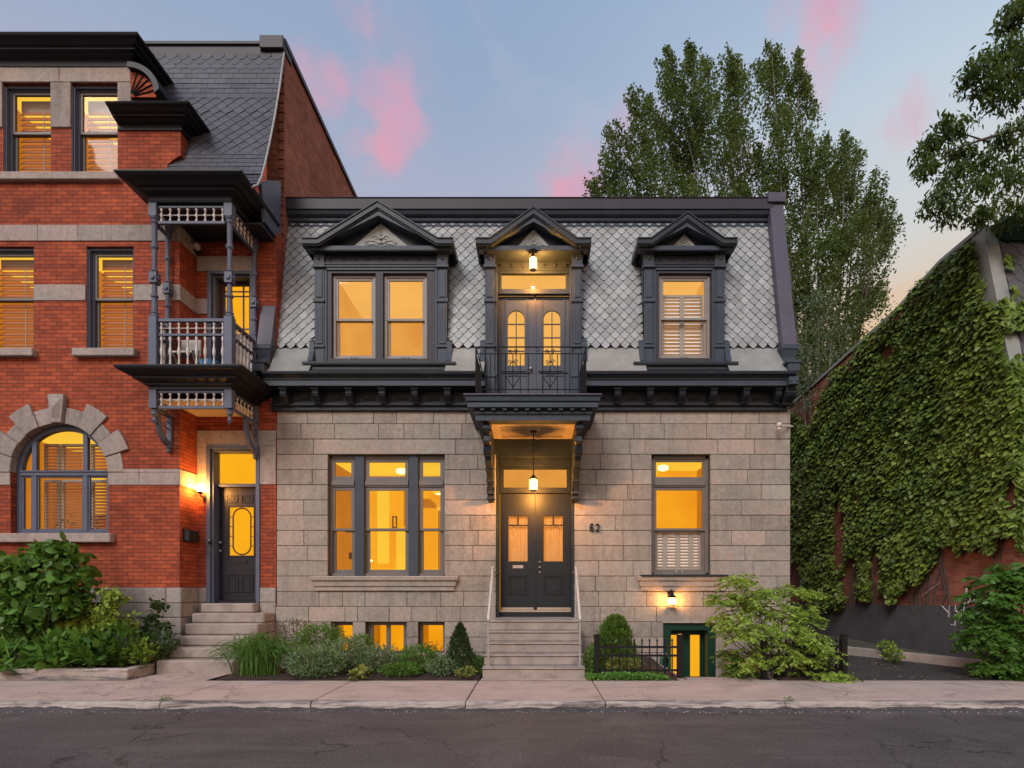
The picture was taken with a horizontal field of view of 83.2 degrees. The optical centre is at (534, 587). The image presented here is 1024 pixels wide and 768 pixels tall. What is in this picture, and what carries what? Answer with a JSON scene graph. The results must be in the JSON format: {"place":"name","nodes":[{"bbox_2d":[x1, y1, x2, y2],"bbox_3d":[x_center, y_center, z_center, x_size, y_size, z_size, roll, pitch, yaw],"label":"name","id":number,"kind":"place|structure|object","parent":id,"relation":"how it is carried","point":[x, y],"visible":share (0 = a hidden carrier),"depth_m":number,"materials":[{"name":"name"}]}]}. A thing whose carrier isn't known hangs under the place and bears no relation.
{"place":"outdoors","nodes":[
{"label":"outdoors","id":0,"kind":"place"},
{"bbox_2d":[1,655,168,667],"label":"soil","id":1,"kind":"structure","parent":0,"point":[111,666],"depth_m":10.09,"materials":[{"name":"brown soil"}]},
{"bbox_2d":[0,626,18,659],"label":"garden plant","id":2,"kind":"object","parent":1,"relation":"on","point":[13,654],"visible":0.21,"depth_m":9.93,"materials":[{"name":"green plant"}]},
{"bbox_2d":[0,633,46,672],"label":"hosta","id":3,"kind":"object","parent":1,"relation":"on","point":[7,643],"visible":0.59,"depth_m":9.62,"materials":[{"name":"green plant"}]},
{"bbox_2d":[0,619,61,644],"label":"garden plant","id":4,"kind":"object","parent":1,"relation":"on","point":[33,636],"visible":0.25,"depth_m":9.88,"materials":[{"name":"green plant"}]},
{"bbox_2d":[0,530,105,641],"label":"broadleaf shrub","id":5,"kind":"object","parent":1,"relation":"on","point":[31,594],"visible":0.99,"depth_m":9.73,"materials":[{"name":"green plant"}]},
{"bbox_2d":[20,626,95,670],"bbox_3d":[-7.938,1.027,9.648,1.140,0.781,0.905,0,0,0],"label":"hosta","id":6,"kind":"object","parent":1,"relation":"on","point":[49,643],"visible":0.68,"depth_m":9.48,"materials":[{"name":"green plant"}]},
{"bbox_2d":[51,614,100,664],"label":"garden plant","id":7,"kind":"object","parent":1,"relation":"on","point":[63,625],"visible":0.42,"depth_m":9.99,"materials":[{"name":"green plant"}]},
{"bbox_2d":[56,627,121,667],"bbox_3d":[-7.504,1.026,9.681,1.027,0.737,0.848,0,0,0],"label":"garden plant","id":8,"kind":"object","parent":1,"relation":"on","point":[88,656],"visible":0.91,"depth_m":9.54,"materials":[{"name":"green plant"}]},
{"bbox_2d":[72,584,140,661],"bbox_3d":[-7.424,0.669,10.021,0.971,1.446,0.652,0,0,0],"label":"young shrub","id":9,"kind":"object","parent":1,"relation":"on","point":[113,596],"visible":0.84,"depth_m":9.95,"materials":[{"name":"green plant"}]},
{"bbox_2d":[94,621,151,667],"bbox_3d":[-7.044,0.976,9.856,0.865,0.836,0.703,0,0,0],"label":"garden plant","id":10,"kind":"object","parent":1,"relation":"on","point":[123,634],"visible":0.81,"depth_m":9.75,"materials":[{"name":"green plant"}]},
{"bbox_2d":[120,636,161,668],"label":"garden plant","id":11,"kind":"object","parent":1,"relation":"on","point":[143,657],"visible":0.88,"depth_m":9.83,"materials":[{"name":"green plant"}]},
{"bbox_2d":[133,597,175,659],"bbox_3d":[-6.898,0.755,10.394,0.774,1.176,0.458,0,0,0],"label":"vine sprig","id":12,"kind":"object","parent":1,"relation":"on","point":[158,607],"visible":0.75,"depth_m":10.35,"materials":[{"name":"green plant"}]},
{"bbox_2d":[140,626,180,662],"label":"garden plant","id":13,"kind":"object","parent":1,"relation":"on","point":[155,637],"visible":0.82,"depth_m":10.17,"materials":[{"name":"green plant"}]},
{"bbox_2d":[129,674,226,680],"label":"path","id":14,"kind":"structure","parent":0,"point":[180,677],"depth_m":9.67,"materials":[{"name":"concrete"}]},
{"bbox_2d":[214,655,483,680],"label":"soil","id":15,"kind":"structure","parent":0,"point":[340,675],"depth_m":9.45,"materials":[{"name":"brown soil"}]},
{"bbox_2d":[187,631,311,677],"bbox_3d":[-4.630,1.095,9.553,2.169,0.742,1.228,0,0,0],"label":"daylily","id":16,"kind":"object","parent":15,"relation":"on","point":[258,656],"visible":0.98,"depth_m":9.50,"materials":[{"name":"green plant"}]},
{"bbox_2d":[274,617,318,662],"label":"perennial clump","id":17,"kind":"object","parent":15,"relation":"on","point":[291,624],"visible":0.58,"depth_m":10.58,"materials":[{"name":"brown plant"}]},
{"bbox_2d":[280,644,347,677],"bbox_3d":[-3.613,1.212,9.447,1.122,0.577,0.651,0,0,0],"label":"catmint","id":18,"kind":"object","parent":15,"relation":"on","point":[331,655],"visible":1,"depth_m":9.36,"materials":[{"name":"green plant"}]},
{"bbox_2d":[291,622,346,667],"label":"perennial clump","id":19,"kind":"object","parent":15,"relation":"on","point":[328,630],"visible":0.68,"depth_m":10.12,"materials":[{"name":"green plant"}]},
{"bbox_2d":[327,635,372,672],"bbox_3d":[-3.152,1.138,9.812,0.792,0.664,0.638,0,0,0],"label":"catmint","id":20,"kind":"object","parent":15,"relation":"on","point":[349,641],"visible":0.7,"depth_m":9.72,"materials":[{"name":"green plant"}]},
{"bbox_2d":[346,663,373,680],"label":"hosta","id":21,"kind":"object","parent":15,"relation":"on","point":[361,669],"visible":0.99,"depth_m":9.28,"materials":[{"name":"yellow plant"}]},
{"bbox_2d":[347,632,375,663],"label":"perennial clump","id":22,"kind":"object","parent":15,"relation":"on","point":[366,638],"visible":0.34,"depth_m":10.58,"materials":[{"name":"green plant"}]},
{"bbox_2d":[302,629,443,664],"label":"flower stalks","id":23,"kind":"object","parent":15,"relation":"on","point":[345,646],"visible":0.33,"depth_m":10.50,"materials":[{"name":"green plant"}]},
{"bbox_2d":[354,643,400,672],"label":"perennial clump","id":24,"kind":"object","parent":15,"relation":"on","point":[392,655],"visible":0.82,"depth_m":9.72,"materials":[{"name":"green plant"}]},
{"bbox_2d":[377,661,422,676],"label":"perennial clump","id":25,"kind":"object","parent":15,"relation":"on","point":[400,673],"visible":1,"depth_m":9.40,"materials":[{"name":"green plant"}]},
{"bbox_2d":[396,643,442,673],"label":"perennial clump","id":26,"kind":"object","parent":15,"relation":"on","point":[404,656],"visible":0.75,"depth_m":9.70,"materials":[{"name":"green plant"}]},
{"bbox_2d":[421,653,460,676],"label":"perennial clump","id":27,"kind":"object","parent":15,"relation":"on","point":[439,659],"visible":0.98,"depth_m":9.52,"materials":[{"name":"green plant"}]},
{"bbox_2d":[442,621,481,671],"bbox_3d":[-1.240,1.012,9.749,0.675,0.909,0.694,0,0,0],"label":"dwarf conifer","id":28,"kind":"object","parent":15,"relation":"on","point":[460,635],"visible":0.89,"depth_m":9.67,"materials":[{"name":"green plant"}]},
{"bbox_2d":[453,665,477,677],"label":"variegated plant","id":29,"kind":"object","parent":15,"relation":"on","point":[463,673],"visible":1,"depth_m":9.31,"materials":[{"name":"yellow plant"}]},
{"bbox_2d":[470,654,483,673],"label":"perennial clump","id":30,"kind":"object","parent":15,"relation":"on","point":[480,665],"visible":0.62,"depth_m":9.80,"materials":[{"name":"green plant"}]},
{"bbox_2d":[0,711,1023,767],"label":"road","id":31,"kind":"structure","parent":0,"point":[463,739],"depth_m":6.04,"materials":[{"name":"grey asphalt"}]},
{"bbox_2d":[0,700,1023,708],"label":"kerb","id":32,"kind":"structure","parent":31,"relation":"on","point":[376,704],"depth_m":7.51,"materials":[{"name":"concrete"}]},
{"bbox_2d":[153,696,171,702],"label":"weed","id":33,"kind":"object","parent":32,"relation":"on","point":[162,697],"visible":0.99,"depth_m":7.56,"materials":[{"name":"green plant"}]},
{"bbox_2d":[0,706,1023,711],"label":"kerb dirt","id":34,"kind":"structure","parent":31,"relation":"on","point":[522,709],"depth_m":7.45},
{"bbox_2d":[7,710,1020,714],"bbox_3d":[-0.003,1.592,7.340,17.990,0.016,0.279,0,0,0],"label":"gutter grit","id":35,"kind":"object","parent":31,"relation":"on","point":[543,710],"visible":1,"depth_m":7.37,"materials":[{"name":"stone"}]},
{"bbox_2d":[0,681,1023,701],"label":"sidewalk","id":36,"kind":"structure","parent":0,"point":[502,690],"depth_m":8.33,"materials":[{"name":"concrete"}]},
{"bbox_2d":[0,663,154,680],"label":"planter kerb","id":37,"kind":"structure","parent":36,"relation":"on","point":[91,674],"depth_m":9.44,"materials":[{"name":"concrete"}]},
{"bbox_2d":[0,0,1023,371],"label":"sky","id":38,"kind":"structure","parent":0,"point":[413,98],"materials":[{"name":"blue"}]},
{"bbox_2d":[206,678,857,680],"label":"ground","id":39,"kind":"structure","parent":0,"point":[213,679],"depth_m":11.83,"materials":[{"name":"brown soil"}]},
{"bbox_2d":[0,32,357,677],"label":"red house","id":40,"kind":"structure","parent":39,"relation":"on","point":[134,166],"depth_m":11.15,"materials":[{"name":"brick"}]},
{"bbox_2d":[0,248,33,348],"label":"sash window","id":41,"kind":"structure","parent":40,"relation":"in","point":[16,264],"depth_m":11.45,"materials":[{"name":"blue paint"}]},
{"bbox_2d":[17,110,50,170],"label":"window blind","id":42,"kind":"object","parent":40,"relation":"in","point":[19,128],"depth_m":12.00,"materials":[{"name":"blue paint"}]},
{"bbox_2d":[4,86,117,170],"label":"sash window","id":43,"kind":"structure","parent":40,"relation":"in","point":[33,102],"depth_m":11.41,"materials":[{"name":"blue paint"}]},
{"bbox_2d":[16,425,107,532],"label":"arched window","id":44,"kind":"structure","parent":40,"relation":"in","point":[62,473],"depth_m":11.60,"materials":[{"name":"blue paint"}]},
{"bbox_2d":[55,515,106,528],"bbox_3d":[-9.021,-1.266,11.471,1.120,0.383,0.059,0,0,0],"label":"houseplant","id":45,"kind":"object","parent":40,"relation":"on","point":[76,524],"visible":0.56,"depth_m":11.47,"materials":[{"name":"green plant"}]},
{"bbox_2d":[72,86,117,170],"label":"sash window","id":46,"kind":"structure","parent":40,"relation":"in","point":[89,100],"depth_m":11.34,"materials":[{"name":"black paint"}]},
{"bbox_2d":[83,604,113,649],"bbox_3d":[-8.486,0.825,11.290,0.719,1.030,0.040,0,0,0],"label":"cellar window","id":47,"kind":"structure","parent":40,"relation":"in","point":[92,604],"depth_m":11.27,"materials":[{"name":"black paint"}]},
{"bbox_2d":[87,248,132,347],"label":"sash window","id":48,"kind":"structure","parent":40,"relation":"in","point":[109,270],"depth_m":11.43,"materials":[{"name":"blue paint"}]},
{"bbox_2d":[172,340,201,363],"bbox_3d":[-6.621,-4.372,10.956,0.386,0.777,0.312,0,0,0],"label":"folding chair","id":49,"kind":"object","parent":40,"relation":"on","point":[192,344],"visible":0.6,"depth_m":11.08,"materials":[{"name":"white wood"}]},
{"bbox_2d":[182,528,198,541],"bbox_3d":[-6.813,-1.036,11.410,0.132,0.248,0.360,0,0,0],"label":"mailbox","id":50,"kind":"object","parent":40,"relation":"attached to","point":[189,535],"visible":1,"depth_m":11.32,"materials":[{"name":"black paint"}]},
{"bbox_2d":[191,242,200,254],"bbox_3d":[-6.844,-6.825,11.540,0.244,0.162,0.244,0,0,45],"label":"porch floodlight","id":51,"kind":"object","parent":40,"relation":"attached to","point":[196,247],"visible":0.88,"depth_m":11.51,"materials":[{"name":"white plastic"}]},
{"bbox_2d":[197,491,206,501],"bbox_3d":[-6.683,-1.911,11.556,0.176,0.328,0.288,0,0,0],"label":"globe lamp","id":52,"kind":"object","parent":40,"relation":"attached to","point":[204,497],"visible":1,"depth_m":11.63,"materials":[{"name":"white glass"}]},
{"bbox_2d":[199,358,220,363],"bbox_3d":[-6.181,-4.138,10.980,0.400,0.304,0.390,0,0,0],"label":"storage tote","id":53,"kind":"object","parent":40,"relation":"on","point":[208,361],"visible":0.26,"depth_m":10.81,"materials":[{"name":"blue plastic"}]},
{"bbox_2d":[207,271,251,394],"bbox_3d":[-6.175,-5.166,11.835,0.930,2.512,0.330,0,0,0],"label":"balcony doorway","id":54,"kind":"structure","parent":40,"relation":"in","point":[242,290],"depth_m":11.90,"materials":[{"name":"blue paint"}]},
{"bbox_2d":[250,192,801,681],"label":"stone house","id":55,"kind":"structure","parent":39,"relation":"on","point":[426,366],"depth_m":11.70,"materials":[{"name":"stone"}]},
{"bbox_2d":[334,622,379,650],"bbox_3d":[-3.907,1.034,12.410,0.829,1.072,1.180,0,0,0],"label":"basement window","id":56,"kind":"structure","parent":55,"relation":"in","point":[346,626],"depth_m":12.82,"materials":[{"name":"yellow glass"}]},
{"bbox_2d":[330,455,444,575],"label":"triple window","id":57,"kind":"structure","parent":55,"relation":"in","point":[387,513],"depth_m":11.90,"materials":[{"name":"yellow glass"}]},
{"bbox_2d":[368,622,428,651],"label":"basement window","id":58,"kind":"structure","parent":55,"relation":"in","point":[390,632],"depth_m":12.85,"materials":[{"name":"yellow glass"}]},
{"bbox_2d":[420,622,444,651],"bbox_3d":[-2.099,1.034,12.410,0.933,1.072,1.180,0,0,0],"label":"basement window","id":59,"kind":"structure","parent":55,"relation":"in","point":[436,629],"depth_m":13.00,"materials":[{"name":"yellow glass"}]},
{"bbox_2d":[485,566,496,666],"bbox_3d":[-0.780,0.463,10.640,0.100,1.702,2.120,0,0,0],"label":"handrail","id":60,"kind":"object","parent":55,"relation":"on","point":[491,592],"visible":1,"depth_m":9.99,"materials":[{"name":"white metal"}]},
{"bbox_2d":[529,248,536,271],"bbox_3d":[-0.038,-6.513,11.480,0.158,0.415,0.140,0,0,0],"label":"hanging lantern","id":61,"kind":"object","parent":55,"relation":"hanging from","point":[532,256],"visible":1,"depth_m":11.46,"materials":[{"name":"white glass"}]},
{"bbox_2d":[529,430,537,491],"bbox_3d":[-0.031,-2.429,11.100,0.165,1.162,0.143,0,0,0],"label":"hanging lantern","id":62,"kind":"object","parent":55,"relation":"hanging from","point":[532,477],"visible":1,"depth_m":11.09,"materials":[{"name":"black metal"}]},
{"bbox_2d":[572,567,582,666],"bbox_3d":[0.752,0.463,10.640,0.100,1.702,2.120,0,0,0],"label":"handrail","id":63,"kind":"object","parent":55,"relation":"on","point":[577,598],"visible":1,"depth_m":9.95,"materials":[{"name":"white metal"}]},
{"bbox_2d":[589,523,599,531],"bbox_3d":[1.207,-1.217,11.678,0.205,0.170,0.027,0,0,0],"label":"house number","id":64,"kind":"object","parent":55,"relation":"attached to","point":[590,527],"visible":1,"depth_m":11.67,"materials":[{"name":"black metal"}]},
{"bbox_2d":[660,653,670,668],"bbox_3d":[2.619,1.508,11.609,0.224,0.358,0.162,0,0,0],"label":"garden hose","id":65,"kind":"object","parent":55,"relation":"hanging from","point":[661,660],"visible":0.48,"depth_m":11.54,"materials":[{"name":"green rubber"}]},
{"bbox_2d":[668,589,676,605],"bbox_3d":[2.746,0.198,11.575,0.187,0.338,0.251,0,0,0],"label":"wall lantern","id":66,"kind":"object","parent":55,"relation":"attached to","point":[671,594],"depth_m":11.52,"materials":[{"name":"white glass"}]},
{"bbox_2d":[651,456,707,574],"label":"shuttered window","id":67,"kind":"structure","parent":55,"relation":"in","point":[679,500],"depth_m":11.98,"materials":[{"name":"yellow glass"}]},
{"bbox_2d":[662,622,714,676],"bbox_3d":[3.130,1.277,11.835,1.120,1.179,0.410,0,0,0],"label":"basement doorway","id":68,"kind":"structure","parent":55,"relation":"in","point":[698,648],"depth_m":11.97,"materials":[{"name":"green paint"}]},
{"bbox_2d":[776,422,792,430],"bbox_3d":[5.043,-3.224,11.624,0.527,0.181,0.113,0,0,-36],"label":"security camera","id":69,"kind":"object","parent":55,"relation":"attached to","point":[779,425],"visible":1,"depth_m":11.48,"materials":[{"name":"white plastic"}]},
{"bbox_2d":[481,678,586,679],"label":"path","id":70,"kind":"structure","parent":0,"point":[533,678],"depth_m":9.42,"materials":[{"name":"concrete"}]},
{"bbox_2d":[583,657,676,680],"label":"soil","id":71,"kind":"structure","parent":0,"point":[653,665],"depth_m":10.30,"materials":[{"name":"brown soil"}]},
{"bbox_2d":[582,644,603,671],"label":"fern clump","id":72,"kind":"object","parent":71,"relation":"on","point":[590,663],"visible":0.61,"depth_m":9.64,"materials":[{"name":"green plant"}]},
{"bbox_2d":[591,613,643,668],"bbox_3d":[1.466,0.977,10.339,1.009,1.066,1.000,0,0,0],"label":"cedar shrub","id":73,"kind":"object","parent":71,"relation":"on","point":[616,626],"visible":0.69,"depth_m":10.12,"materials":[{"name":"green plant"}]},
{"bbox_2d":[601,657,645,669],"bbox_3d":[1.468,1.300,9.649,0.772,0.328,0.646,0,0,0],"label":"yellow spurge","id":74,"kind":"object","parent":71,"relation":"on","point":[630,663],"visible":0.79,"depth_m":9.60,"materials":[{"name":"green plant"}]},
{"bbox_2d":[585,668,670,680],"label":"groundcover","id":75,"kind":"object","parent":71,"relation":"on","point":[623,675],"visible":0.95,"depth_m":9.25,"materials":[{"name":"green plant"}]},
{"bbox_2d":[593,634,685,678],"bbox_3d":[1.687,1.137,9.420,1.538,0.745,0.160,0,0,0],"label":"iron fence","id":76,"kind":"object","parent":71,"relation":"on","point":[678,655],"visible":0.86,"depth_m":9.41,"materials":[{"name":"black metal"}]},
{"bbox_2d":[649,651,776,680],"bbox_3d":[3.150,1.595,10.621,1.700,0.610,2.758,0,0,0],"label":"areaway","id":77,"kind":"object","parent":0,"point":[723,678],"visible":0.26,"depth_m":9.44,"materials":[{"name":"concrete"}]},
{"bbox_2d":[709,650,774,678],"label":"leafy shrub","id":78,"kind":"object","parent":77,"relation":"on","point":[726,655],"visible":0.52,"depth_m":9.65,"materials":[{"name":"green plant"}]},
{"bbox_2d":[745,656,854,680],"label":"soil","id":79,"kind":"structure","parent":0,"point":[790,677],"depth_m":9.48,"materials":[{"name":"brown soil"}]},
{"bbox_2d":[701,574,863,682],"bbox_3d":[4.047,0.725,9.641,2.486,1.937,1.702,0,0,0],"label":"leafy shrub","id":80,"kind":"object","parent":79,"relation":"on","point":[753,603],"visible":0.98,"depth_m":9.45,"materials":[{"name":"green plant"}]},
{"bbox_2d":[757,633,849,680],"bbox_3d":[4.379,1.137,10.450,1.479,0.745,2.300,0,0,0],"label":"iron fence","id":81,"kind":"object","parent":79,"relation":"on","point":[842,646],"visible":0.48,"depth_m":9.37,"materials":[{"name":"black metal"}]},
{"bbox_2d":[791,630,946,655],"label":"verge","id":82,"kind":"structure","parent":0,"point":[857,643],"depth_m":13.91,"materials":[{"name":"grey concrete"}]},
{"bbox_2d":[791,648,1023,680],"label":"driveway","id":83,"kind":"structure","parent":0,"point":[906,670],"depth_m":10.28,"materials":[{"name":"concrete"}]},
{"bbox_2d":[582,37,906,393],"bbox_3d":[8.312,-10.512,22.640,12.988,24.027,5.302,0,0,0],"label":"poplar tree","id":84,"kind":"object","parent":83,"relation":"on","point":[856,230],"visible":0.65,"depth_m":21.71,"materials":[{"name":"green plant"}]},
{"bbox_2d":[788,279,857,444],"bbox_3d":[9.032,-4.010,18.014,2.543,11.009,1.701,0,0,0],"label":"willow tree","id":85,"kind":"object","parent":83,"relation":"on","point":[817,301],"visible":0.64,"depth_m":17.93,"materials":[{"name":"green plant"}]},
{"bbox_2d":[880,648,905,663],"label":"weed","id":86,"kind":"object","parent":83,"relation":"on","point":[898,657],"visible":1,"depth_m":11.30,"materials":[{"name":"green plant"}]},
{"bbox_2d":[791,641,1003,669],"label":"driveway kerb","id":87,"kind":"structure","parent":83,"relation":"on","point":[923,658],"depth_m":11.46,"materials":[{"name":"concrete"}]},
{"bbox_2d":[877,639,897,657],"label":"weed","id":88,"kind":"object","parent":87,"relation":"on","point":[888,645],"visible":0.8,"depth_m":12.01,"materials":[{"name":"green plant"}]},
{"bbox_2d":[788,216,1023,664],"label":"brick building","id":89,"kind":"structure","parent":83,"relation":"on","point":[900,625],"depth_m":12.46,"materials":[{"name":"brick"}]},
{"bbox_2d":[790,240,1023,615],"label":"climbing ivy","id":90,"kind":"object","parent":89,"relation":"attached to","point":[986,520],"visible":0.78,"depth_m":12.65,"materials":[{"name":"green plant"}]},
{"bbox_2d":[825,661,990,679],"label":"fallen leaves","id":91,"kind":"object","parent":83,"relation":"on","point":[911,677],"visible":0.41,"depth_m":9.94,"materials":[{"name":"brown plant"}]},
{"bbox_2d":[906,0,1023,237],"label":"ash tree","id":92,"kind":"object","parent":83,"relation":"on","point":[991,91],"visible":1,"depth_m":10.33,"materials":[{"name":"green plant"}]},
{"bbox_2d":[947,561,1023,680],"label":"driveway shrub","id":93,"kind":"object","parent":83,"relation":"on","point":[996,639],"visible":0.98,"depth_m":9.32,"materials":[{"name":"green plant"}]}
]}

